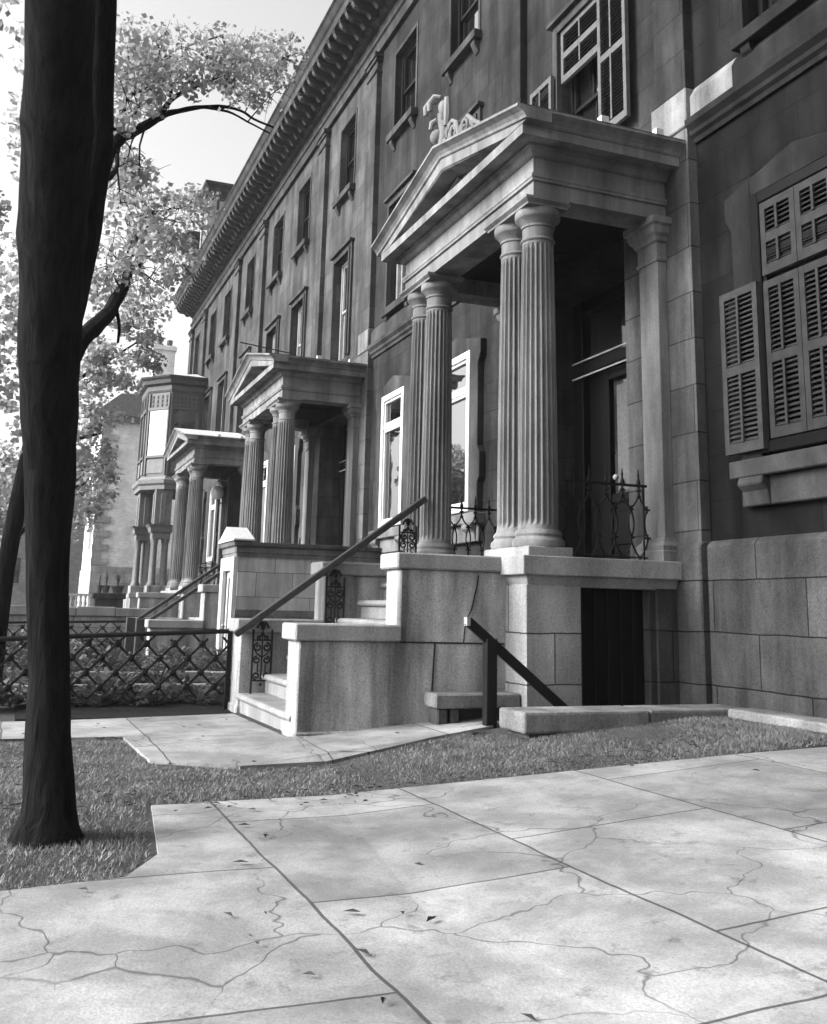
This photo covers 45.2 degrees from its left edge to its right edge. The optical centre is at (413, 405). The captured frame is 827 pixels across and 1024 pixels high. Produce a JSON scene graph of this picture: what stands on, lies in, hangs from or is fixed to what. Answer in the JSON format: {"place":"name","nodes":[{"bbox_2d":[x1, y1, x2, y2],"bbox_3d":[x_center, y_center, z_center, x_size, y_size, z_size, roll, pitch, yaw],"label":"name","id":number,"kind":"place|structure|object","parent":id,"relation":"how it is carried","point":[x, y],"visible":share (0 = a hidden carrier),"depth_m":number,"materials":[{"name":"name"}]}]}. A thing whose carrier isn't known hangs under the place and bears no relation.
{"place":"outdoors","nodes":[
{"label":"outdoors","id":0,"kind":"place"},
{"bbox_2d":[0,439,19,540],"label":"street tree","id":1,"kind":"object","parent":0,"point":[5,491],"visible":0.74,"depth_m":41.57,"materials":[{"name":"grey plant"}]},
{"bbox_2d":[0,0,332,544],"label":"sky","id":2,"kind":"structure","parent":0,"point":[200,145],"materials":[{"name":"white"}]},
{"bbox_2d":[0,714,499,769],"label":"path","id":3,"kind":"structure","parent":0,"point":[175,741],"depth_m":7.80,"materials":[{"name":"grey concrete"}]},
{"bbox_2d":[0,719,759,1020],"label":"leaf litter","id":4,"kind":"object","parent":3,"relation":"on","point":[383,999],"visible":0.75,"depth_m":5.53,"materials":[{"name":"grey plant"}]},
{"bbox_2d":[0,747,826,1023],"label":"walkway","id":5,"kind":"structure","parent":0,"point":[689,891],"depth_m":3.50,"materials":[{"name":"grey concrete"}]},
{"bbox_2d":[0,663,826,890],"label":"lawn","id":6,"kind":"structure","parent":0,"point":[7,714],"depth_m":6.44,"materials":[{"name":"grey plant"}]},
{"bbox_2d":[0,686,25,707],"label":"garden plant","id":7,"kind":"object","parent":6,"relation":"on","point":[16,700],"visible":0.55,"depth_m":10.55,"materials":[{"name":"grey plant"}]},
{"bbox_2d":[3,645,27,670],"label":"garden plant","id":8,"kind":"object","parent":6,"relation":"on","point":[12,651],"visible":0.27,"depth_m":14.22,"materials":[{"name":"grey plant"}]},
{"bbox_2d":[4,449,91,606],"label":"row house","id":9,"kind":"structure","parent":6,"relation":"on","point":[19,582],"depth_m":64.10,"materials":[{"name":"brick"}]},
{"bbox_2d":[13,554,23,585],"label":"window","id":10,"kind":"structure","parent":9,"relation":"in","point":[17,569],"depth_m":62.96,"materials":[{"name":"stone"}]},
{"bbox_2d":[5,657,119,666],"bbox_3d":[-6.460,5.690,22.675,6.440,0.382,6.440,6,-12,-21],"label":"garden bed","id":11,"kind":"object","parent":6,"relation":"on","point":[8,664],"depth_m":19.44,"materials":[{"name":"soil"}]},
{"bbox_2d":[5,629,27,659],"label":"garden plant","id":12,"kind":"object","parent":11,"relation":"on","point":[9,643],"visible":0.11,"depth_m":19.59,"materials":[{"name":"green plant"}]},
{"bbox_2d":[81,638,119,658],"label":"garden plant","id":13,"kind":"object","parent":11,"relation":"on","point":[104,642],"visible":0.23,"depth_m":20.64,"materials":[{"name":"grey plant"}]},
{"bbox_2d":[94,629,123,653],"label":"garden plant","id":14,"kind":"object","parent":11,"relation":"on","point":[122,642],"visible":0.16,"depth_m":21.01,"materials":[{"name":"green plant"}]},
{"bbox_2d":[6,620,125,655],"bbox_3d":[-7.054,4.519,19.055,3.269,0.861,0.049,6,-12,-21],"label":"iron fence","id":15,"kind":"object","parent":6,"relation":"on","point":[75,621],"visible":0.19,"depth_m":19.36,"materials":[{"name":"metal"}]},
{"bbox_2d":[7,605,153,641],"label":"garden wall","id":16,"kind":"structure","parent":6,"relation":"on","point":[17,612],"depth_m":24.83,"materials":[{"name":"stone"}]},
{"bbox_2d":[69,593,91,606],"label":"white balustrade","id":17,"kind":"object","parent":6,"relation":"on","point":[71,595],"visible":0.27,"depth_m":40.48,"materials":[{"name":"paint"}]},
{"bbox_2d":[0,59,167,679],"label":"street tree","id":18,"kind":"object","parent":6,"relation":"on","point":[13,530],"visible":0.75,"depth_m":11.21,"materials":[{"name":"grey plant"}]},
{"bbox_2d":[0,683,207,705],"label":"garden kerb","id":19,"kind":"structure","parent":6,"relation":"on","point":[134,689],"depth_m":11.31,"materials":[{"name":"stone"}]},
{"bbox_2d":[91,593,125,607],"bbox_3d":[-10.158,7.036,32.888,1.050,1.624,0.700,6,-12,-21],"label":"garden pedestal","id":20,"kind":"object","parent":6,"relation":"on","point":[108,600],"visible":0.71,"depth_m":32.73,"materials":[{"name":"stone"}]},
{"bbox_2d":[111,573,123,592],"bbox_3d":[-9.884,5.902,33.210,0.449,0.738,0.507,2,-12,-5],"label":"flower pot","id":21,"kind":"object","parent":20,"relation":"on","point":[117,589],"visible":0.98,"depth_m":33.08,"materials":[{"name":"ceramic"}]},
{"bbox_2d":[8,671,231,683],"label":"garden kerb","id":22,"kind":"structure","parent":6,"relation":"on","point":[192,674],"depth_m":13.54,"materials":[{"name":"stone"}]},
{"bbox_2d":[14,666,230,720],"bbox_3d":[-2.449,3.817,13.748,5.740,0.397,7.595,6,-12,-21],"label":"garden bed","id":23,"kind":"object","parent":6,"relation":"on","point":[125,710],"visible":0.26,"depth_m":10.30,"materials":[{"name":"soil"}]},
{"bbox_2d":[3,667,27,692],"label":"garden plant","id":24,"kind":"object","parent":23,"relation":"on","point":[13,673],"visible":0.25,"depth_m":11.52,"materials":[{"name":"grey plant"}]},
{"bbox_2d":[13,674,82,704],"bbox_3d":[-3.879,3.038,10.596,0.700,0.432,0.669,-2,-12,17],"label":"garden plant","id":25,"kind":"object","parent":23,"relation":"on","point":[24,691],"visible":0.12,"depth_m":10.53,"materials":[{"name":"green plant"}]},
{"bbox_2d":[18,639,96,670],"bbox_3d":[-4.879,3.541,13.568,1.036,0.720,1.111,2,-12,-5],"label":"garden plant","id":26,"kind":"object","parent":23,"relation":"on","point":[72,642],"visible":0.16,"depth_m":13.58,"materials":[{"name":"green plant"}]},
{"bbox_2d":[70,684,85,706],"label":"garden plant","id":27,"kind":"object","parent":23,"relation":"on","point":[73,696],"visible":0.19,"depth_m":10.39,"materials":[{"name":"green plant"}]},
{"bbox_2d":[70,654,103,683],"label":"garden plant","id":28,"kind":"object","parent":23,"relation":"on","point":[76,668],"visible":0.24,"depth_m":12.49,"materials":[{"name":"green plant"}]},
{"bbox_2d":[76,686,112,706],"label":"garden plant","id":29,"kind":"object","parent":23,"relation":"on","point":[91,701],"visible":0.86,"depth_m":10.45,"materials":[{"name":"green plant"}]},
{"bbox_2d":[75,645,135,671],"bbox_3d":[-4.283,3.630,13.744,0.963,0.624,0.898,-6,-14,31],"label":"garden plant","id":30,"kind":"object","parent":23,"relation":"on","point":[117,657],"visible":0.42,"depth_m":13.66,"materials":[{"name":"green plant"}]},
{"bbox_2d":[75,667,141,702],"bbox_3d":[-3.309,3.085,10.803,0.730,0.451,0.699,11,-15,-40],"label":"garden plant","id":31,"kind":"object","parent":23,"relation":"on","point":[110,684],"visible":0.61,"depth_m":10.70,"materials":[{"name":"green plant"}]},
{"bbox_2d":[0,628,232,708],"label":"lattice fence","id":32,"kind":"object","parent":23,"relation":"on","point":[130,658],"visible":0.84,"depth_m":10.44,"materials":[{"name":"black metal"}]},
{"bbox_2d":[100,652,144,670],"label":"garden plant","id":33,"kind":"object","parent":23,"relation":"on","point":[114,663],"visible":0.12,"depth_m":14.78,"materials":[{"name":"grey plant"}]},
{"bbox_2d":[114,668,153,682],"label":"garden plant","id":34,"kind":"object","parent":23,"relation":"on","point":[142,680],"visible":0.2,"depth_m":12.24,"materials":[{"name":"grey plant"}]},
{"bbox_2d":[116,681,158,705],"bbox_3d":[-2.981,3.125,10.673,0.470,0.304,0.480,8,-13,-28],"label":"garden plant","id":35,"kind":"object","parent":23,"relation":"on","point":[140,696],"visible":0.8,"depth_m":10.63,"materials":[{"name":"grey plant"}]},
{"bbox_2d":[121,652,170,671],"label":"garden plant","id":36,"kind":"object","parent":23,"relation":"on","point":[150,656],"visible":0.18,"depth_m":13.90,"materials":[{"name":"grey plant"}]},
{"bbox_2d":[140,688,171,703],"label":"garden plant","id":37,"kind":"object","parent":23,"relation":"on","point":[157,699],"visible":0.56,"depth_m":10.86,"materials":[{"name":"grey plant"}]},
{"bbox_2d":[126,655,190,682],"bbox_3d":[-3.187,3.396,12.426,0.836,0.542,0.779,4,-12,-15],"label":"garden plant","id":38,"kind":"object","parent":23,"relation":"on","point":[173,661],"visible":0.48,"depth_m":12.41,"materials":[{"name":"grey plant"}]},
{"bbox_2d":[138,642,191,670],"bbox_3d":[-3.883,3.983,15.345,0.913,0.634,0.978,10,-14,-36],"label":"garden plant","id":39,"kind":"object","parent":23,"relation":"on","point":[163,649],"visible":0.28,"depth_m":15.22,"materials":[{"name":"grey plant"}]},
{"bbox_2d":[158,678,199,702],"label":"garden plant","id":40,"kind":"object","parent":23,"relation":"on","point":[171,688],"visible":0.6,"depth_m":11.09,"materials":[{"name":"grey plant"}]},
{"bbox_2d":[164,673,196,683],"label":"garden plant","id":41,"kind":"object","parent":23,"relation":"on","point":[187,678],"visible":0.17,"depth_m":12.35,"materials":[{"name":"grey plant"}]},
{"bbox_2d":[162,647,205,670],"bbox_3d":[-3.565,4.003,15.354,0.838,0.544,0.782,-9,-15,41],"label":"garden plant","id":42,"kind":"object","parent":23,"relation":"on","point":[195,656],"visible":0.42,"depth_m":15.25,"materials":[{"name":"grey plant"}]},
{"bbox_2d":[179,682,220,705],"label":"garden plant","id":43,"kind":"object","parent":23,"relation":"on","point":[200,696],"visible":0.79,"depth_m":11.01,"materials":[{"name":"grey plant"}]},
{"bbox_2d":[198,673,230,693],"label":"garden plant","id":44,"kind":"object","parent":23,"relation":"on","point":[221,684],"visible":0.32,"depth_m":12.04,"materials":[{"name":"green plant"}]},
{"bbox_2d":[196,647,232,669],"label":"garden plant","id":45,"kind":"object","parent":23,"relation":"on","point":[210,649],"visible":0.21,"depth_m":15.57,"materials":[{"name":"grey plant"}]},
{"bbox_2d":[201,647,232,671],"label":"garden plant","id":46,"kind":"object","parent":23,"relation":"on","point":[214,666],"visible":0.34,"depth_m":14.10,"materials":[{"name":"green plant"}]},
{"bbox_2d":[77,339,176,606],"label":"brick house","id":47,"kind":"structure","parent":6,"relation":"on","point":[109,547],"depth_m":50.73,"materials":[{"name":"brick"}]},
{"bbox_2d":[127,592,178,617],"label":"entrance steps","id":48,"kind":"structure","parent":6,"relation":"on","point":[148,600],"depth_m":26.66,"materials":[{"name":"stone"}]},
{"bbox_2d":[0,0,309,849],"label":"street tree","id":49,"kind":"object","parent":6,"relation":"on","point":[74,134],"visible":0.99,"depth_m":4.83,"materials":[{"name":"black plant"}]},
{"bbox_2d":[123,374,207,607],"bbox_3d":[-9.444,3.666,36.908,2.240,10.150,4.200,6,-12,-21],"label":"oriel bay","id":50,"kind":"object","parent":6,"relation":"on","point":[171,402],"visible":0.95,"depth_m":36.06,"materials":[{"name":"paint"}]},
{"bbox_2d":[136,402,144,480],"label":"bay window","id":51,"kind":"structure","parent":50,"relation":"in","point":[143,404],"depth_m":37.70,"materials":[{"name":"paint"}]},
{"bbox_2d":[139,394,148,478],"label":"bay window","id":52,"kind":"structure","parent":50,"relation":"in","point":[145,414],"depth_m":36.65,"materials":[{"name":"paint"}]},
{"bbox_2d":[143,392,170,475],"bbox_3d":[-9.303,1.018,36.002,1.006,3.010,0.063,-5,-13,28],"label":"bay window","id":53,"kind":"structure","parent":50,"relation":"in","point":[158,417],"depth_m":35.99,"materials":[{"name":"glass"}]},
{"bbox_2d":[166,392,200,474],"bbox_3d":[-8.315,1.025,35.929,1.011,3.010,0.063,6,-12,-21],"label":"bay window","id":54,"kind":"structure","parent":50,"relation":"in","point":[184,417],"depth_m":36.04,"materials":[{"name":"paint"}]},
{"bbox_2d":[133,584,218,666],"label":"entrance steps","id":55,"kind":"structure","parent":6,"relation":"on","point":[199,609],"depth_m":17.54,"materials":[{"name":"stone"}]},
{"bbox_2d":[123,563,220,667],"bbox_3d":[-4.607,4.086,19.634,2.051,2.331,0.154,6,-12,-21],"label":"wooden handrail","id":56,"kind":"object","parent":55,"relation":"attached to","point":[129,641],"visible":0.51,"depth_m":19.35,"materials":[{"name":"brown wood"}]},
{"bbox_2d":[133,571,219,662],"bbox_3d":[-4.012,3.798,18.166,2.051,2.331,0.154,6,-12,-21],"label":"wooden handrail","id":57,"kind":"object","parent":55,"relation":"attached to","point":[139,627],"visible":0.38,"depth_m":17.87,"materials":[{"name":"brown wood"}]},
{"bbox_2d":[160,428,244,617],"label":"portico","id":58,"kind":"structure","parent":55,"relation":"on","point":[197,457],"depth_m":27.78,"materials":[{"name":"stone"}]},
{"bbox_2d":[199,558,219,583],"bbox_3d":[-5.356,4.635,27.206,0.994,0.901,0.063,6,-12,-21],"label":"porch railing","id":59,"kind":"object","parent":58,"relation":"on","point":[201,572],"visible":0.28,"depth_m":27.13,"materials":[{"name":"black metal"}]},
{"bbox_2d":[173,230,208,376],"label":"terrace house","id":60,"kind":"structure","parent":6,"relation":"on","point":[191,303],"depth_m":39.51,"materials":[{"name":"stone"}]},
{"bbox_2d":[193,331,200,374],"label":"window","id":61,"kind":"structure","parent":60,"relation":"in","point":[200,331],"depth_m":39.88,"materials":[{"name":"grey wood"}]},
{"bbox_2d":[186,174,268,583],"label":"terrace house","id":62,"kind":"structure","parent":6,"relation":"on","point":[229,279],"depth_m":32.33,"materials":[{"name":"stone"}]},
{"bbox_2d":[198,489,206,576],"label":"window","id":63,"kind":"structure","parent":62,"relation":"in","point":[204,492],"depth_m":34.14,"materials":[{"name":"white paint"}]},
{"bbox_2d":[202,387,212,430],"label":"window","id":64,"kind":"structure","parent":62,"relation":"in","point":[208,394],"depth_m":35.31,"materials":[{"name":"grey paint"}]},
{"bbox_2d":[202,481,219,575],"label":"window","id":65,"kind":"structure","parent":62,"relation":"in","point":[213,505],"depth_m":32.45,"materials":[{"name":"white paint"}]},
{"bbox_2d":[204,307,217,368],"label":"window","id":66,"kind":"structure","parent":62,"relation":"in","point":[210,357],"depth_m":36.45,"materials":[{"name":"grey wood"}]},
{"bbox_2d":[210,486,225,503],"bbox_3d":[-6.016,2.730,30.423,0.419,0.545,0.425,-4,-13,24],"label":"porch lamp","id":67,"kind":"object","parent":62,"relation":"attached to","point":[217,492],"visible":1,"depth_m":30.30,"materials":[{"name":"white glass"}]},
{"bbox_2d":[215,371,227,431],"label":"window","id":68,"kind":"structure","parent":62,"relation":"in","point":[223,378],"depth_m":33.04,"materials":[{"name":"grey paint"}]},
{"bbox_2d":[218,285,232,352],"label":"window","id":69,"kind":"structure","parent":62,"relation":"in","point":[225,340],"depth_m":34.07,"materials":[{"name":"grey wood"}]},
{"bbox_2d":[236,346,251,432],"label":"window","id":70,"kind":"structure","parent":62,"relation":"in","point":[248,350],"depth_m":30.25,"materials":[{"name":"grey paint"}]},
{"bbox_2d":[240,252,255,326],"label":"window","id":71,"kind":"structure","parent":62,"relation":"in","point":[248,312],"depth_m":30.78,"materials":[{"name":"grey stone"}]},
{"bbox_2d":[225,353,366,545],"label":"portico","id":72,"kind":"structure","parent":6,"relation":"on","point":[284,397],"depth_m":18.87,"materials":[{"name":"stone"}]},
{"bbox_2d":[216,527,381,658],"bbox_3d":[-2.005,3.436,17.093,2.590,2.560,1.330,6,-12,-21],"label":"basement entry","id":73,"kind":"object","parent":6,"relation":"on","point":[256,578],"visible":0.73,"depth_m":16.52,"materials":[{"name":"stone"}]},
{"bbox_2d":[221,571,229,658],"bbox_3d":[-3.101,3.619,16.613,0.119,1.680,0.672,6,-12,-21],"label":"door","id":74,"kind":"structure","parent":73,"relation":"in","point":[224,625],"depth_m":16.88,"materials":[{"name":"white paint"}]},
{"bbox_2d":[240,0,383,546],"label":"terrace house","id":75,"kind":"structure","parent":6,"relation":"on","point":[309,173],"depth_m":22.24,"materials":[{"name":"stone"}]},
{"bbox_2d":[261,451,270,541],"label":"window","id":76,"kind":"structure","parent":75,"relation":"in","point":[266,470],"depth_m":25.78,"materials":[{"name":"white paint"}]},
{"bbox_2d":[264,315,280,353],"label":"window","id":77,"kind":"structure","parent":75,"relation":"in","point":[275,323],"depth_m":26.84,"materials":[{"name":"grey paint"}]},
{"bbox_2d":[266,211,284,294],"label":"window","id":78,"kind":"structure","parent":75,"relation":"in","point":[277,277],"depth_m":27.71,"materials":[{"name":"grey stone"}]},
{"bbox_2d":[291,437,302,543],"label":"window","id":79,"kind":"structure","parent":75,"relation":"in","point":[298,447],"depth_m":22.90,"materials":[{"name":"white paint"}]},
{"bbox_2d":[288,286,308,356],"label":"window","id":80,"kind":"structure","parent":75,"relation":"in","point":[302,295],"depth_m":24.62,"materials":[{"name":"grey paint"}]},
{"bbox_2d":[290,172,311,265],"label":"window","id":81,"kind":"structure","parent":75,"relation":"in","point":[303,245],"depth_m":25.32,"materials":[{"name":"grey stone"}]},
{"bbox_2d":[329,237,354,360],"bbox_3d":[-1.452,-2.153,21.117,0.346,2.478,1.435,6,-12,-21],"label":"window","id":82,"kind":"structure","parent":75,"relation":"in","point":[347,248],"depth_m":21.38,"materials":[{"name":"grey paint"}]},
{"bbox_2d":[338,425,346,545],"bbox_3d":[-1.180,1.939,20.407,0.228,3.360,1.890,6,-12,-21],"label":"door","id":83,"kind":"structure","parent":75,"relation":"in","point":[344,429],"depth_m":21.16,"materials":[{"name":"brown wood"}]},
{"bbox_2d":[332,108,357,216],"bbox_3d":[-1.394,-5.301,21.756,0.375,2.086,1.239,6,-12,-21],"label":"window","id":84,"kind":"structure","parent":75,"relation":"in","point":[348,191],"depth_m":22.03,"materials":[{"name":"grey stone"}]},
{"bbox_2d":[227,552,506,735],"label":"entrance steps","id":85,"kind":"structure","parent":6,"relation":"on","point":[395,643],"depth_m":8.79,"materials":[{"name":"stone"}]},
{"bbox_2d":[233,496,427,693],"bbox_3d":[-0.865,2.005,10.811,2.138,2.165,0.084,6,-12,-21],"label":"stair handrail","id":86,"kind":"object","parent":85,"relation":"on","point":[314,577],"visible":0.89,"depth_m":10.77,"materials":[{"name":"black metal"}]},
{"bbox_2d":[424,691,519,724],"bbox_3d":[0.507,2.735,8.584,0.805,0.490,0.266,6,-12,-21],"label":"stone bench","id":87,"kind":"object","parent":6,"relation":"on","point":[448,707],"visible":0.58,"depth_m":8.48,"materials":[{"name":"stone"}]},
{"bbox_2d":[464,617,567,727],"bbox_3d":[0.938,2.309,8.411,1.109,0.994,0.084,6,-12,-21],"label":"basement handrail","id":88,"kind":"object","parent":6,"relation":"on","point":[493,648],"visible":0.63,"depth_m":8.31,"materials":[{"name":"black metal"}]},
{"bbox_2d":[347,0,711,704],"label":"terrace house","id":89,"kind":"structure","parent":6,"relation":"on","point":[625,62],"depth_m":12.39,"materials":[{"name":"stone"},{"name":"painted wood"},{"name":"glass"}]},
{"bbox_2d":[368,375,409,553],"bbox_3d":[-0.368,0.977,17.105,0.215,3.073,1.785,6,-12,-21],"label":"window","id":90,"kind":"structure","parent":89,"relation":"in","point":[392,402],"depth_m":17.20,"materials":[{"name":"white paint"}]},
{"bbox_2d":[380,170,416,322],"bbox_3d":[-0.171,-2.779,17.920,0.375,2.478,1.505,6,-12,-21],"label":"window","id":91,"kind":"structure","parent":89,"relation":"in","point":[389,309],"depth_m":18.23,"materials":[{"name":"grey paint"}]},
{"bbox_2d":[386,20,418,151],"bbox_3d":[-0.099,-5.926,18.565,0.375,2.086,1.309,6,-12,-21],"label":"window","id":92,"kind":"structure","parent":89,"relation":"in","point":[409,85],"depth_m":18.81,"materials":[{"name":"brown wood"}]},
{"bbox_2d":[441,0,481,85],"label":"window","id":93,"kind":"structure","parent":89,"relation":"in","point":[469,11],"depth_m":16.30,"materials":[{"name":"grey stone"}]},
{"bbox_2d":[451,337,486,544],"bbox_3d":[0.616,0.502,14.680,0.215,3.073,1.785,6,-12,-21],"label":"window","id":94,"kind":"structure","parent":89,"relation":"in","point":[468,354],"depth_m":14.20,"materials":[{"name":"white paint"}]},
{"bbox_2d":[459,100,483,124],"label":"window","id":95,"kind":"structure","parent":89,"relation":"in","point":[476,110],"depth_m":15.10,"materials":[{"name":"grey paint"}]},
{"bbox_2d":[371,102,685,706],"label":"portico","id":96,"kind":"structure","parent":89,"relation":"on","point":[512,213],"depth_m":9.75,"materials":[{"name":"stone"}]},
{"bbox_2d":[423,94,480,144],"bbox_3d":[0.346,-3.127,11.114,0.275,0.911,1.970,6,-12,-21],"label":"pediment crest","id":97,"kind":"object","parent":96,"relation":"on","point":[448,128],"visible":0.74,"depth_m":11.20,"materials":[{"name":"stone"}]},
{"bbox_2d":[451,495,496,555],"bbox_3d":[0.756,1.550,12.171,0.994,0.901,0.063,6,-12,-21],"label":"porch railing","id":98,"kind":"object","parent":96,"relation":"on","point":[475,508],"visible":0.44,"depth_m":12.17,"materials":[{"name":"black metal"}]},
{"bbox_2d":[560,465,650,559],"bbox_3d":[1.843,1.026,9.490,0.994,0.901,0.063,6,-12,-21],"label":"porch railing","id":99,"kind":"object","parent":96,"relation":"on","point":[597,506],"visible":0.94,"depth_m":9.48,"materials":[{"name":"black metal"}]},
{"bbox_2d":[581,588,644,705],"bbox_3d":[1.903,2.461,9.238,1.043,1.491,0.091,6,-12,-21],"label":"basement door","id":100,"kind":"structure","parent":96,"relation":"in","point":[612,646],"depth_m":9.23,"materials":[{"name":"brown wood"}]},
{"bbox_2d":[546,0,613,120],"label":"window","id":101,"kind":"structure","parent":89,"relation":"in","point":[584,85],"depth_m":12.61,"materials":[{"name":"grey wood"}]},
{"bbox_2d":[572,281,630,559],"bbox_3d":[2.417,0.203,11.535,0.228,3.360,1.890,6,-12,-21],"label":"door","id":102,"kind":"structure","parent":89,"relation":"in","point":[600,374],"depth_m":11.97,"materials":[{"name":"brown wood"}]},
{"bbox_2d":[499,704,826,737],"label":"stone wall","id":103,"kind":"structure","parent":6,"relation":"on","point":[528,722],"depth_m":7.83,"materials":[{"name":"stone"}]},
{"bbox_2d":[684,0,826,718],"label":"terrace house","id":104,"kind":"structure","parent":6,"relation":"on","point":[755,122],"depth_m":8.60,"materials":[{"name":"stone"},{"name":"painted wood"},{"name":"glass"}]},
{"bbox_2d":[730,0,813,57],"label":"window","id":105,"kind":"structure","parent":104,"relation":"in","point":[772,14],"depth_m":9.12,"materials":[{"name":"grey stone"}]},
{"bbox_2d":[724,132,826,507],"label":"window","id":106,"kind":"structure","parent":104,"relation":"in","point":[793,468],"depth_m":8.45,"materials":[{"name":"grey wood"}]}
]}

